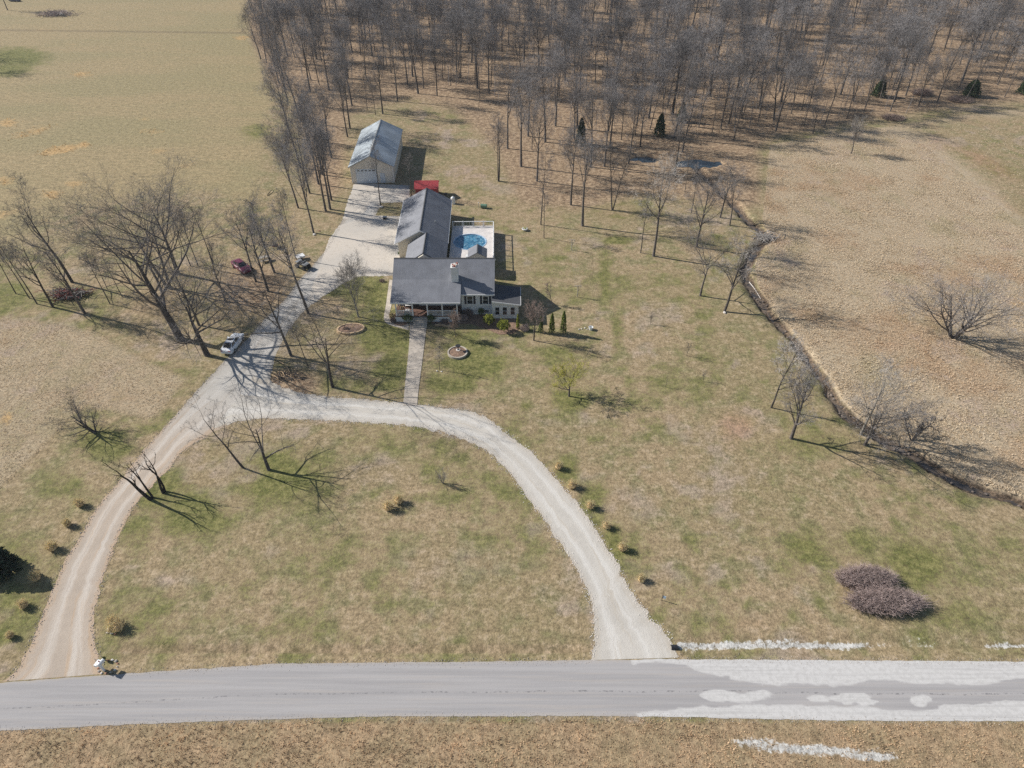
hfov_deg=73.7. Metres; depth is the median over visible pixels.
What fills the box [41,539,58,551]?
grass clump
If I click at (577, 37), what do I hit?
bare tree
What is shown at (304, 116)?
bare tree
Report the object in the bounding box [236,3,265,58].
bare tree
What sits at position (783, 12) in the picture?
bare tree
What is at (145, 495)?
dead tree
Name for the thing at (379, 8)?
bare tree
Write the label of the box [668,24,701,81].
bare tree
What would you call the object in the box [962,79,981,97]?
cedar
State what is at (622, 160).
bare tree
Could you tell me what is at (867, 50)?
bare tree
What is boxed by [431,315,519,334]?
front bed
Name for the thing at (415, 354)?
front walk
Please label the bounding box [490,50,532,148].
bare tree
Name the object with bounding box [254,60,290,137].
bare tree
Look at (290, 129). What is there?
bare tree
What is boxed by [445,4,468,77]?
bare tree
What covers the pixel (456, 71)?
undergrowth
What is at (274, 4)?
bare tree
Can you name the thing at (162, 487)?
dead tree
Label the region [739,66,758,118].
bare tree
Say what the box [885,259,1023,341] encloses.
bare tree
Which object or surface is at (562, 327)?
columnar evergreen
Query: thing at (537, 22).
bare tree
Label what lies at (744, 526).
ground
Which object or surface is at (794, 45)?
bare tree
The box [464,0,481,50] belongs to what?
bare tree
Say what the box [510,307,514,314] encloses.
window
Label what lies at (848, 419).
creek water
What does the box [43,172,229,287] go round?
bare oak
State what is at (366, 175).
overhead door
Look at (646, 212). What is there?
bare tree
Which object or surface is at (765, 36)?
bare tree
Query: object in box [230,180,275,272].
bare tree
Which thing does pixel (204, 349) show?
bare oak
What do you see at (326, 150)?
bare tree
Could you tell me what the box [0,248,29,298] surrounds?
bare tree
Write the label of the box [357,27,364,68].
bare tree
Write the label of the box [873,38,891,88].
bare tree
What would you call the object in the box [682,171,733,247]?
bare tree
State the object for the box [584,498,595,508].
grass clump
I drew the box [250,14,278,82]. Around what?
bare tree
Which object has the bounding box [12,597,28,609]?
grass clump
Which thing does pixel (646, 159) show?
pond water
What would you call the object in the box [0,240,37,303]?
bare tree
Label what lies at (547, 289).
sapling
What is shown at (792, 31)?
bare tree
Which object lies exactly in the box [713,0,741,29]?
bare tree
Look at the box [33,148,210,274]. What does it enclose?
bare oak
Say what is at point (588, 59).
bare tree
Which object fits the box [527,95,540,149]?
bare tree
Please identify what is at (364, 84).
bare tree
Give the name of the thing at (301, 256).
cart
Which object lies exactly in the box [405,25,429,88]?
bare tree
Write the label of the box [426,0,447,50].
bare tree
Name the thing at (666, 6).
bare tree
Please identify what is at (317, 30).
bare tree
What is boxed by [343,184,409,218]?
barn apron
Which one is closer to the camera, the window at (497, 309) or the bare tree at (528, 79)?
the window at (497, 309)
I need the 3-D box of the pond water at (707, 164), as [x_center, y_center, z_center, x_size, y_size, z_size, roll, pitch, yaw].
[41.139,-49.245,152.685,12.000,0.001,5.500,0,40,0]
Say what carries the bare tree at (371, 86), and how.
on the ground at (744, 526)
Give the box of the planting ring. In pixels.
[97,659,118,673]
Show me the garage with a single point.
(425, 210)
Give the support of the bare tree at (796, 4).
on the ground at (744, 526)
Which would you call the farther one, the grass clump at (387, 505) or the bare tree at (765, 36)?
the bare tree at (765, 36)
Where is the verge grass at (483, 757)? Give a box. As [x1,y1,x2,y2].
[0,717,1023,767]
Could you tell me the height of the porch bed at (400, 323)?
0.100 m
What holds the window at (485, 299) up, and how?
in the house
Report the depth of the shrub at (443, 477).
78.86 m
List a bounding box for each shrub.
[401,312,412,322]
[426,313,436,322]
[435,467,448,483]
[462,308,473,316]
[483,314,494,323]
[496,319,510,330]
[519,323,529,331]
[829,560,903,591]
[838,582,936,617]
[880,113,907,120]
[911,87,934,96]
[946,95,974,103]
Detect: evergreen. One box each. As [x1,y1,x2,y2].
[0,546,22,582]
[516,314,518,327]
[538,315,543,332]
[548,313,555,332]
[560,311,567,333]
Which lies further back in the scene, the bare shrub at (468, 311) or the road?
the bare shrub at (468, 311)
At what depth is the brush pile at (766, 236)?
124.76 m
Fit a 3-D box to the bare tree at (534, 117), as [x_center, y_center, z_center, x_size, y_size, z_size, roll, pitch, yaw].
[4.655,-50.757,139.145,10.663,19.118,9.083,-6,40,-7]
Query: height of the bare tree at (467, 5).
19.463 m
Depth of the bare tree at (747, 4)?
223.56 m
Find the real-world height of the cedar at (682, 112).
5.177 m
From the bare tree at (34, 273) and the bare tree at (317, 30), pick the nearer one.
the bare tree at (34, 273)
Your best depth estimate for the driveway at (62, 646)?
76.56 m
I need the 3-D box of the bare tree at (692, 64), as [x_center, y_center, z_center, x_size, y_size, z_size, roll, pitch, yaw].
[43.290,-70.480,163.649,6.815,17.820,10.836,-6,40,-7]
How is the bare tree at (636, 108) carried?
on the ground at (744, 526)
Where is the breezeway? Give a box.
[405,232,447,257]
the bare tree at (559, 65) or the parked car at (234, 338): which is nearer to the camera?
the parked car at (234, 338)
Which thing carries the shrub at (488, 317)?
on the front bed at (476, 320)
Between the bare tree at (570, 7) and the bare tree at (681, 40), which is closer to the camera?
the bare tree at (681, 40)
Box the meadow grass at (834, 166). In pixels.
[755,120,1023,495]
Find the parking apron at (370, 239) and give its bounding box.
[307,215,399,300]
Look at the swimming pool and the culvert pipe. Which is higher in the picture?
the swimming pool
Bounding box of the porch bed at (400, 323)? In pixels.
[392,317,408,325]
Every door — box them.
[355,169,377,182]
[380,173,385,182]
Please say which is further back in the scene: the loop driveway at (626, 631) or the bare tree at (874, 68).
the bare tree at (874, 68)
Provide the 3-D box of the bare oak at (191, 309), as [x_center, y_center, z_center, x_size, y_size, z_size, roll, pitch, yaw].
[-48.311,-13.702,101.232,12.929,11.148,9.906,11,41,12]
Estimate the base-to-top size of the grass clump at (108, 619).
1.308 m
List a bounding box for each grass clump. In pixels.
[3,629,13,638]
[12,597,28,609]
[26,568,40,581]
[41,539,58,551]
[60,517,71,527]
[72,498,84,506]
[102,612,121,628]
[105,624,112,633]
[106,616,126,632]
[382,498,395,510]
[392,493,403,504]
[552,460,563,469]
[567,477,579,488]
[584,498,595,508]
[600,520,612,528]
[616,539,629,551]
[636,573,647,581]
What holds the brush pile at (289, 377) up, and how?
on the ground at (744, 526)
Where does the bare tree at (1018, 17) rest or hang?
on the ground at (744, 526)
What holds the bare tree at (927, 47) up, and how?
on the ground at (744, 526)
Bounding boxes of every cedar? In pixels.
[576,117,585,144]
[652,113,666,136]
[675,104,686,121]
[871,79,886,97]
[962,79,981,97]
[1015,81,1023,94]
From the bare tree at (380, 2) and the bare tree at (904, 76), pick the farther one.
the bare tree at (380, 2)
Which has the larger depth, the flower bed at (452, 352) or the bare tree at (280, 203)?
the bare tree at (280, 203)
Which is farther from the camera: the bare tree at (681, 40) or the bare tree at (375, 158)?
the bare tree at (681, 40)
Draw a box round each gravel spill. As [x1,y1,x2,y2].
[7,221,341,680]
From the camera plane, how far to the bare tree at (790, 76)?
159.28 m
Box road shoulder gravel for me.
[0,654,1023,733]
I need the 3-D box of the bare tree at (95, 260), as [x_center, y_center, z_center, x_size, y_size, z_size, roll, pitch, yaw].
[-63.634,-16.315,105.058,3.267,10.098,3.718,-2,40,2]
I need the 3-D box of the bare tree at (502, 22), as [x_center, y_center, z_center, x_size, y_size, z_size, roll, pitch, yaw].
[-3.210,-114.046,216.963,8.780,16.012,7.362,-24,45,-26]
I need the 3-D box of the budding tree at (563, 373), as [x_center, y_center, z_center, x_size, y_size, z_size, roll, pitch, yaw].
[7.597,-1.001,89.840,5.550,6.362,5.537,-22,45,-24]
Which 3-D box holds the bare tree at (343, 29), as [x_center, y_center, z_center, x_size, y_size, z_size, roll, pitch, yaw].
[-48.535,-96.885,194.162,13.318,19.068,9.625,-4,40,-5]
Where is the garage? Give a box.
[394,188,451,256]
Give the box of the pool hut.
[468,244,486,257]
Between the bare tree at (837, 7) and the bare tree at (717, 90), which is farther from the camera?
the bare tree at (837, 7)
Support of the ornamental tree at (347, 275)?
on the ground at (744, 526)
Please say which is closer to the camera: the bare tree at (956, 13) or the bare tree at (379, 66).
the bare tree at (379, 66)
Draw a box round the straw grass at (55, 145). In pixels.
[2,36,249,199]
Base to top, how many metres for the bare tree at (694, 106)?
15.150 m
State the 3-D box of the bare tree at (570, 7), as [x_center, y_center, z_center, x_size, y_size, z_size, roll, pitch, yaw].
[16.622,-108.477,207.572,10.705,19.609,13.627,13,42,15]
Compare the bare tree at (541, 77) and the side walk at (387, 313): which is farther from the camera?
the bare tree at (541, 77)
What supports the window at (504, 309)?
in the house
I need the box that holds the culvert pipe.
[670,645,677,649]
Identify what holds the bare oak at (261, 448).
on the ground at (744, 526)
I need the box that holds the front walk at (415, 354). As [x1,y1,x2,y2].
[403,322,425,405]
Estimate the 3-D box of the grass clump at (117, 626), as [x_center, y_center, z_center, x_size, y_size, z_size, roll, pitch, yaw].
[-37.607,22.868,65.049,1.909,1.420,1.826,28,47,29]
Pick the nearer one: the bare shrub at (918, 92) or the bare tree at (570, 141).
the bare tree at (570, 141)
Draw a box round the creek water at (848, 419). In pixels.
[697,171,1023,506]
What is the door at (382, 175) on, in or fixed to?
in the barn
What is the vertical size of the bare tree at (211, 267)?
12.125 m
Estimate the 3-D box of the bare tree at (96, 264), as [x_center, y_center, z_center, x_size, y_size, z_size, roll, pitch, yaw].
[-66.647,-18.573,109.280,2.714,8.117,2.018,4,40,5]
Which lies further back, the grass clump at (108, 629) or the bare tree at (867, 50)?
the bare tree at (867, 50)
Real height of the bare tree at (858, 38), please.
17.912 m
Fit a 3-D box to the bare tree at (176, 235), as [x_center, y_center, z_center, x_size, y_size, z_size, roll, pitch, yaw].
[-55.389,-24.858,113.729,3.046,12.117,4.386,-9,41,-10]
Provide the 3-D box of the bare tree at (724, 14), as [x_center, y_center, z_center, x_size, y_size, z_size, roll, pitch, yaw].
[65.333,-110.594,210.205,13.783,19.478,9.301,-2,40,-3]
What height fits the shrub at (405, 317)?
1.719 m
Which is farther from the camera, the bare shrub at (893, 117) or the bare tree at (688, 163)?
the bare shrub at (893, 117)
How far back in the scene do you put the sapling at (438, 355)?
94.14 m
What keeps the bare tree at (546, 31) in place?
on the ground at (744, 526)
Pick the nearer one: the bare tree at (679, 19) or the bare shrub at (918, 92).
the bare shrub at (918, 92)
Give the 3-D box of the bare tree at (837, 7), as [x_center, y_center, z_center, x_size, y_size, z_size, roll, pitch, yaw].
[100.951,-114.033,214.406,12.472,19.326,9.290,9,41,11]
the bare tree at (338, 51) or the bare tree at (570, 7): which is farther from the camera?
the bare tree at (570, 7)
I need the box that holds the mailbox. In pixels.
[97,659,105,671]
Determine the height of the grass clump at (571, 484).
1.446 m
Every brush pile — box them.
[30,8,82,16]
[37,283,95,302]
[270,367,309,382]
[745,230,785,243]
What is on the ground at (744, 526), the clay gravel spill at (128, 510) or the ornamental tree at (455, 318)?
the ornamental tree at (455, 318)
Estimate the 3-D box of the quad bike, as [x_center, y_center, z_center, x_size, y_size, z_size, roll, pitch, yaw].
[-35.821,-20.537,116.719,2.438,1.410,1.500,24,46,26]
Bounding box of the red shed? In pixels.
[414,180,438,192]
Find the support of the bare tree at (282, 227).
on the ground at (744, 526)
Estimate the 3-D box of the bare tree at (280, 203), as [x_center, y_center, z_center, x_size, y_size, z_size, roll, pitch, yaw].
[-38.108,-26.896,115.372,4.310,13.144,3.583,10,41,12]
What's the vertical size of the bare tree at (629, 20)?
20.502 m
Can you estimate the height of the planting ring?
0.191 m
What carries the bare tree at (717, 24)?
on the ground at (744, 526)
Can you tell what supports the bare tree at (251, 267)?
on the ground at (744, 526)
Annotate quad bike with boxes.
[295,259,310,270]
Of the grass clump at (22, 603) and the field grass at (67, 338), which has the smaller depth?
the grass clump at (22, 603)
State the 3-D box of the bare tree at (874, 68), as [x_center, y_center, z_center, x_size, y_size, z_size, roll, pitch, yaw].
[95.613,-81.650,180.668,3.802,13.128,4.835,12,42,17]
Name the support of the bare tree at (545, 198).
on the ground at (744, 526)
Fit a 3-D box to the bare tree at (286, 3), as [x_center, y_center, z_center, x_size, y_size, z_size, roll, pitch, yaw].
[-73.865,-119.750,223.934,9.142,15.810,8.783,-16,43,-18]
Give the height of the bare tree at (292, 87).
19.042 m
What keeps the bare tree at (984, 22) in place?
on the ground at (744, 526)
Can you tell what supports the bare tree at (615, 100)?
on the ground at (744, 526)
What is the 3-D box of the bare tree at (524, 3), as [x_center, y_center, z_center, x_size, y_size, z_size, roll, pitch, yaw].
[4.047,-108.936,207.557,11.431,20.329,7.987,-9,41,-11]
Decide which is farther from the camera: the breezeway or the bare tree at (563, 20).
the bare tree at (563, 20)
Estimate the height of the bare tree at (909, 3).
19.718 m
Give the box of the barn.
[348,119,402,182]
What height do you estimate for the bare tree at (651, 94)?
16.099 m
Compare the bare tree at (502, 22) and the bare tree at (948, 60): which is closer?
the bare tree at (948, 60)
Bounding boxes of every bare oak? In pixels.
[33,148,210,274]
[40,174,265,341]
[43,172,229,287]
[132,247,228,325]
[151,259,247,361]
[164,233,305,357]
[189,372,303,479]
[244,274,385,387]
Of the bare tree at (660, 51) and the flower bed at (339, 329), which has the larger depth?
the bare tree at (660, 51)
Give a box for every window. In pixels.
[466,296,472,303]
[482,296,488,303]
[495,307,499,314]
[502,307,506,314]
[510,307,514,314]
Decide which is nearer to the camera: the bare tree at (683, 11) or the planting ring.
the planting ring
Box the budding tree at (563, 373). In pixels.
[549,353,589,396]
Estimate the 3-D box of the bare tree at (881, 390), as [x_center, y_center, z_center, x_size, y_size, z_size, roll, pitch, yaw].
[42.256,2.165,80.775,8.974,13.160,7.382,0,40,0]
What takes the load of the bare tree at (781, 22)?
on the ground at (744, 526)
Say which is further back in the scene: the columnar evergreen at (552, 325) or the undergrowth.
the undergrowth
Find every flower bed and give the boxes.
[336,323,364,334]
[447,346,467,358]
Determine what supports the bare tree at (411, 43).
on the ground at (744, 526)
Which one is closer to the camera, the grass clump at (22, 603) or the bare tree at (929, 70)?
the grass clump at (22, 603)
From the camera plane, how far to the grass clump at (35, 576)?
69.07 m
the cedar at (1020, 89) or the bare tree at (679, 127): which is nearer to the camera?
the bare tree at (679, 127)
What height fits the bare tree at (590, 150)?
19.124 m
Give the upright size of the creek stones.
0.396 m
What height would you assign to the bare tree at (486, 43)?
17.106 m
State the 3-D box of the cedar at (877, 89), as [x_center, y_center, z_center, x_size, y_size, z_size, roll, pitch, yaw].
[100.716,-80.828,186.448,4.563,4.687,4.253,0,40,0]
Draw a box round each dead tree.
[102,457,153,500]
[137,451,165,493]
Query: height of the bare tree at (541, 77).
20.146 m
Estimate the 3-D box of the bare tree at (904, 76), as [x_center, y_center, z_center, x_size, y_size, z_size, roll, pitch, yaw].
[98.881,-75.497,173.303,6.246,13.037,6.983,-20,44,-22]
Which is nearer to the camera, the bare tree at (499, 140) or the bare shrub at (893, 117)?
the bare tree at (499, 140)
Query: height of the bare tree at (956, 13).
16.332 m
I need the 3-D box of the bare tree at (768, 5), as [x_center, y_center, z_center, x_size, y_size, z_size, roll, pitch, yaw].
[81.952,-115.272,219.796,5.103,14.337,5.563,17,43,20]
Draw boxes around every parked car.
[220,333,243,353]
[231,258,250,273]
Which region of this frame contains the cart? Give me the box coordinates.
[296,253,307,259]
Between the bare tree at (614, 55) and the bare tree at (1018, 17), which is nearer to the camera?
the bare tree at (614, 55)
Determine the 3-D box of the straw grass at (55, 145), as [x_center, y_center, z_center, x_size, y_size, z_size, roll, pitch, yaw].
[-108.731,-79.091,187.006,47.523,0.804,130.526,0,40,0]
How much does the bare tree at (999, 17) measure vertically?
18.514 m
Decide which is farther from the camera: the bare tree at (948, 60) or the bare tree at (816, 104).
the bare tree at (948, 60)
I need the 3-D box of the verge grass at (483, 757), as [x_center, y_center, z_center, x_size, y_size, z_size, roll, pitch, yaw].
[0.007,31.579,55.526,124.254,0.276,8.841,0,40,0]
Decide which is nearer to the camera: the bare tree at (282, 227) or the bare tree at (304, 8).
the bare tree at (282, 227)
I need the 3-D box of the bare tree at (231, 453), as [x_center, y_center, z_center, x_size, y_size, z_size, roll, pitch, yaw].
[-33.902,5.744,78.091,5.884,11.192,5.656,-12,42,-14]
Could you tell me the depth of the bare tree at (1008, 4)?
215.11 m
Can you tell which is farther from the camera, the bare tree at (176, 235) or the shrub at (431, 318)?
the bare tree at (176, 235)
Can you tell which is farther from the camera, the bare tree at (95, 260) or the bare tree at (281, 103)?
the bare tree at (281, 103)
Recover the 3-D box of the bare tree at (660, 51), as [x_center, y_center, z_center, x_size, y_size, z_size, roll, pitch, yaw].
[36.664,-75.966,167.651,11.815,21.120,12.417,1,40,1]
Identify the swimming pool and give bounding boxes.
[453,234,486,249]
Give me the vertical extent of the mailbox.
1.520 m
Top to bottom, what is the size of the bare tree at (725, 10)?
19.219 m
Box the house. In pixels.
[390,258,520,327]
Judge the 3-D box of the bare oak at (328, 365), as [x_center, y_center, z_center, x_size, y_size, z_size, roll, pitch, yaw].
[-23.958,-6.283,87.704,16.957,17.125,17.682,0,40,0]
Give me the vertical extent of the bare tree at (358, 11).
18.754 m
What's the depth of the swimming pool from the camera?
121.92 m
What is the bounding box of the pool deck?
[449,221,493,257]
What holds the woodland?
on the ground at (744, 526)
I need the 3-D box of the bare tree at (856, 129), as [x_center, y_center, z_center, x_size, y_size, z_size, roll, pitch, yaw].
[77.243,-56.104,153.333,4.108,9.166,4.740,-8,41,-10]
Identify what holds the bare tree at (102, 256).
on the ground at (744, 526)
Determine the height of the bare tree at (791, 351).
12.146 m
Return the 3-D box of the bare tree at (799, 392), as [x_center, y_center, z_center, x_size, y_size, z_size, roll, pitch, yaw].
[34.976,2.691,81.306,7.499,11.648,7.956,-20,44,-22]
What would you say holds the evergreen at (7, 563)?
on the ground at (744, 526)
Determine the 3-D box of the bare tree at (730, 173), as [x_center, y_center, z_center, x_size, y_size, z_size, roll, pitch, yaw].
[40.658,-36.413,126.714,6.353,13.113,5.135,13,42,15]
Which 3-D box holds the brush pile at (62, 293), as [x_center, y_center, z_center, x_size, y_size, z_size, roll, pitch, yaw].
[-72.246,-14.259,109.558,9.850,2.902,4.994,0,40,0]
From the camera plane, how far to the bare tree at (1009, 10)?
226.79 m
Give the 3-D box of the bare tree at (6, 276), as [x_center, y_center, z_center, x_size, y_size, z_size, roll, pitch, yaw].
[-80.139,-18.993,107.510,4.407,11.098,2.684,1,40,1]
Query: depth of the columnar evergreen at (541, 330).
101.90 m
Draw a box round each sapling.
[434,346,442,369]
[545,283,552,303]
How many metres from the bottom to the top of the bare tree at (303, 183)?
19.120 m
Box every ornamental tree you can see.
[331,249,373,316]
[448,308,461,336]
[522,297,547,340]
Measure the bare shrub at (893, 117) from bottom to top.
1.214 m
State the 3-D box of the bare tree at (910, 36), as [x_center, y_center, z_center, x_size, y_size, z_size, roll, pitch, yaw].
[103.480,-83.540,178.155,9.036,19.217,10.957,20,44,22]
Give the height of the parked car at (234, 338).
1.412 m
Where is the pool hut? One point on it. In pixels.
(477, 251)
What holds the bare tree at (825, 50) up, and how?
on the ground at (744, 526)
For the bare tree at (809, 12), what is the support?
on the ground at (744, 526)
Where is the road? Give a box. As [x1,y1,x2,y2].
[0,659,1023,730]
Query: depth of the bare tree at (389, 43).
175.73 m
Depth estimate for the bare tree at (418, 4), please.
218.91 m
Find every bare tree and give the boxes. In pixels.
[0,170,73,282]
[0,230,53,307]
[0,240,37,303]
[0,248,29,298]
[0,249,16,293]
[5,230,86,313]
[42,385,105,444]
[73,248,110,303]
[84,246,107,288]
[96,251,122,296]
[166,199,190,266]
[174,207,198,265]
[180,389,243,468]
[181,203,213,262]
[192,232,229,300]
[211,194,256,281]
[225,198,279,291]
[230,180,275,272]
[233,198,310,313]
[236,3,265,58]
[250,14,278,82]
[253,113,299,207]
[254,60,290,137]
[256,40,300,120]
[258,22,288,98]
[262,0,292,56]
[262,13,276,64]
[266,82,301,167]
[269,129,321,232]
[271,187,295,258]
[273,0,296,42]
[273,92,325,184]
[275,107,310,193]
[277,19,322,90]
[278,65,323,136]
[280,316,308,367]
[284,85,326,174]
[293,111,335,209]
[294,0,323,58]
[295,113,342,200]
[297,119,339,211]
[307,21,338,88]
[311,82,342,157]
[315,7,358,78]
[321,37,354,105]
[323,47,353,128]
[323,60,354,136]
[328,0,359,53]
[347,0,362,36]
[355,0,380,55]
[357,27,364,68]
[357,69,367,109]
[363,135,382,205]
[364,0,393,43]
[364,76,376,114]
[366,47,386,113]
[368,0,390,24]
[379,26,410,100]
[386,15,408,84]
[396,0,426,45]
[397,1,419,57]
[397,14,431,93]
[400,20,422,76]
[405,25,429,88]
[422,19,448,95]
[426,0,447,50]
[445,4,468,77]
[445,6,465,65]
[453,0,489,62]
[454,0,478,44]
[461,6,498,88]
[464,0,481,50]
[468,25,500,93]
[471,44,482,94]
[485,111,514,181]
[489,1,511,51]
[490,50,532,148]
[505,67,546,166]
[507,0,541,61]
[511,51,541,136]
[512,91,559,180]
[514,2,561,72]
[522,53,558,141]
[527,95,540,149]
[535,143,557,224]
[537,187,553,222]
[539,47,573,125]
[542,19,552,42]
[544,2,585,80]
[547,40,599,128]
[555,0,585,54]
[556,116,585,204]
[563,62,596,137]
[563,127,612,226]
[566,18,587,74]
[566,79,610,165]
[579,0,603,45]
[585,46,593,84]
[593,79,624,166]
[594,0,617,32]
[598,39,639,105]
[599,71,625,148]
[601,0,625,45]
[602,129,637,209]
[610,4,644,68]
[615,85,651,163]
[625,150,686,256]
[627,73,662,146]
[634,83,649,135]
[639,193,656,252]
[642,26,686,117]
[654,0,691,55]
[656,0,681,22]
[660,27,704,114]
[666,103,695,171]
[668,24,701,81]
[669,5,691,53]
[669,197,758,295]
[672,0,692,41]
[673,66,705,137]
[674,87,712,152]
[678,50,707,124]
[680,146,693,191]
[682,0,698,27]
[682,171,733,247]
[686,0,716,33]
[690,163,701,212]
[701,16,740,96]
[705,0,740,54]
[707,228,774,311]
[710,51,748,128]
[711,82,723,134]
[712,0,735,45]
[712,0,742,65]
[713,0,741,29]
[716,156,749,217]
[718,163,748,225]
[733,18,766,86]
[737,15,760,49]
[738,0,759,42]
[738,30,784,110]
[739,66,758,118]
[750,25,778,105]
[757,49,805,119]
[764,1,776,49]
[767,0,807,66]
[767,5,794,51]
[769,363,836,439]
[770,329,818,407]
[771,32,817,102]
[774,58,811,130]
[777,16,809,91]
[778,0,802,42]
[789,0,826,69]
[795,0,817,38]
[804,34,836,94]
[806,87,827,133]
[817,0,850,52]
[827,0,847,33]
[835,374,944,459]
[838,26,879,94]
[839,353,922,434]
[848,116,867,152]
[849,39,874,100]
[868,48,885,100]
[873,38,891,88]
[874,8,889,49]
[875,5,924,78]
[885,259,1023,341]
[886,0,923,63]
[890,60,919,111]
[893,27,932,101]
[895,410,946,440]
[896,0,931,34]
[905,37,931,95]
[917,49,943,105]
[919,0,936,14]
[924,32,935,69]
[927,0,966,52]
[935,44,970,102]
[944,0,971,47]
[952,0,999,80]
[976,0,1007,62]
[984,0,1022,49]
[995,0,1020,37]
[1004,2,1023,54]
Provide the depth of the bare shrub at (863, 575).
68.73 m
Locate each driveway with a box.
[2,183,409,681]
[214,375,677,659]
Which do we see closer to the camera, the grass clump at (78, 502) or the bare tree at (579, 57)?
the grass clump at (78, 502)
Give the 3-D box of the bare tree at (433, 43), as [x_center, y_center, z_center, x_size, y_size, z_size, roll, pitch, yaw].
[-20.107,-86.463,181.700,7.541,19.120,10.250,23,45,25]
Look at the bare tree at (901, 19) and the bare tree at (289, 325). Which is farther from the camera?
the bare tree at (901, 19)
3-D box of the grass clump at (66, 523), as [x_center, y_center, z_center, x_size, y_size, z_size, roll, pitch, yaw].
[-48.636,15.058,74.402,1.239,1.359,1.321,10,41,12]
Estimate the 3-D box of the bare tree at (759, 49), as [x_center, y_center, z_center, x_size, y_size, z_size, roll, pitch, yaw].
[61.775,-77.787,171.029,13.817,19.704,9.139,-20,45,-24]
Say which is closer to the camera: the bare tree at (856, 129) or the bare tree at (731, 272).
the bare tree at (731, 272)
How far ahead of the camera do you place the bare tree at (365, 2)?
209.89 m
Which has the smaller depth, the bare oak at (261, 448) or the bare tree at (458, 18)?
the bare oak at (261, 448)
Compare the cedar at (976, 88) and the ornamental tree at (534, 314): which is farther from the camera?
the cedar at (976, 88)
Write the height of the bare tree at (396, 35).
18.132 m
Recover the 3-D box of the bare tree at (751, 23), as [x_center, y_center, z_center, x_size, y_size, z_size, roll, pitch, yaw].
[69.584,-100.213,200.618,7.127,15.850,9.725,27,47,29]
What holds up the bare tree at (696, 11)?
on the ground at (744, 526)
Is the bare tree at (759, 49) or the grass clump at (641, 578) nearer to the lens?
the grass clump at (641, 578)
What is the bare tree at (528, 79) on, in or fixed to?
on the ground at (744, 526)
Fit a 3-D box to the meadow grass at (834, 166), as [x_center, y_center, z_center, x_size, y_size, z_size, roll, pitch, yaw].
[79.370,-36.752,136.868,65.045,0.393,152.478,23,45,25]
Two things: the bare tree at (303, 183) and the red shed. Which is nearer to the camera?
the bare tree at (303, 183)
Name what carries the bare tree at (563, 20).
on the ground at (744, 526)
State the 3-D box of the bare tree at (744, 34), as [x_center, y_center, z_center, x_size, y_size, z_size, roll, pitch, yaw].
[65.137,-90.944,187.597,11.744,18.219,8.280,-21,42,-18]
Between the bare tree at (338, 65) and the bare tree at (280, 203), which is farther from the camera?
the bare tree at (338, 65)
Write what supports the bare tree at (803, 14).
on the ground at (744, 526)
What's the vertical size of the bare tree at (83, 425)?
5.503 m
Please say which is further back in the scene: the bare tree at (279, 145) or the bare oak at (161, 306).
the bare tree at (279, 145)
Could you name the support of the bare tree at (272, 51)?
on the ground at (744, 526)
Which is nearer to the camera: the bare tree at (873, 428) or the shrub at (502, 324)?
the bare tree at (873, 428)
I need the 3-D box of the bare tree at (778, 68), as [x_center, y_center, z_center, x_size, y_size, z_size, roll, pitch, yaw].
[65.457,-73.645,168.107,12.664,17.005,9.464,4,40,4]
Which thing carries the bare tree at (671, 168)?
on the ground at (744, 526)
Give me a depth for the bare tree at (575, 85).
156.21 m
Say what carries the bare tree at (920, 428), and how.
on the ground at (744, 526)
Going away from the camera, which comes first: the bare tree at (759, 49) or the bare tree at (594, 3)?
the bare tree at (759, 49)
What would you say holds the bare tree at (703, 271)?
on the ground at (744, 526)
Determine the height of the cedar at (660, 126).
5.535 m
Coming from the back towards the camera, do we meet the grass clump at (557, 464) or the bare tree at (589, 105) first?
the bare tree at (589, 105)
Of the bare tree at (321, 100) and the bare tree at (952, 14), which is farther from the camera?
the bare tree at (952, 14)
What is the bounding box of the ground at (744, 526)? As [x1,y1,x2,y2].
[0,0,1023,767]
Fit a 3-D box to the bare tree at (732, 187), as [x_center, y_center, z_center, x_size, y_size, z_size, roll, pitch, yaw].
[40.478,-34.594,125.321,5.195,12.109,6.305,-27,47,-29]
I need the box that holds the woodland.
[244,0,1023,140]
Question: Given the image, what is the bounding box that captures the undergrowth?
[253,0,1023,137]
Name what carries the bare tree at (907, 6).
on the ground at (744, 526)
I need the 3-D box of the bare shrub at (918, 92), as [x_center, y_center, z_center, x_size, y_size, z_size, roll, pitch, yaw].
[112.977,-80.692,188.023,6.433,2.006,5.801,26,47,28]
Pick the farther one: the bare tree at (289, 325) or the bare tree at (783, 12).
the bare tree at (783, 12)
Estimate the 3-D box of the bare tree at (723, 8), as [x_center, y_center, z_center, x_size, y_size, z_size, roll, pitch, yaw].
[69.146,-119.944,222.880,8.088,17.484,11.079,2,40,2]
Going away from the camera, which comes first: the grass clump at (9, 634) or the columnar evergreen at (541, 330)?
the grass clump at (9, 634)
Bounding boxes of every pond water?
[630,157,657,162]
[677,159,720,168]
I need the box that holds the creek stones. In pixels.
[741,253,1020,506]
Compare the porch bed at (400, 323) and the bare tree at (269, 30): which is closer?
the porch bed at (400, 323)
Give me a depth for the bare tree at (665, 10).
207.72 m
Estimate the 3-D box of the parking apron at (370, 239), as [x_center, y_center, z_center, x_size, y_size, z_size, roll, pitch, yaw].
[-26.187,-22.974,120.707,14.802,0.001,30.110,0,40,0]
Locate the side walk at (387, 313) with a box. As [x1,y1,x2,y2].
[384,280,408,329]
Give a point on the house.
(439, 288)
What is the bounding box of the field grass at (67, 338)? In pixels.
[0,320,186,487]
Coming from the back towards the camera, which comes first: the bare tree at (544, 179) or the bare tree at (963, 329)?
the bare tree at (544, 179)

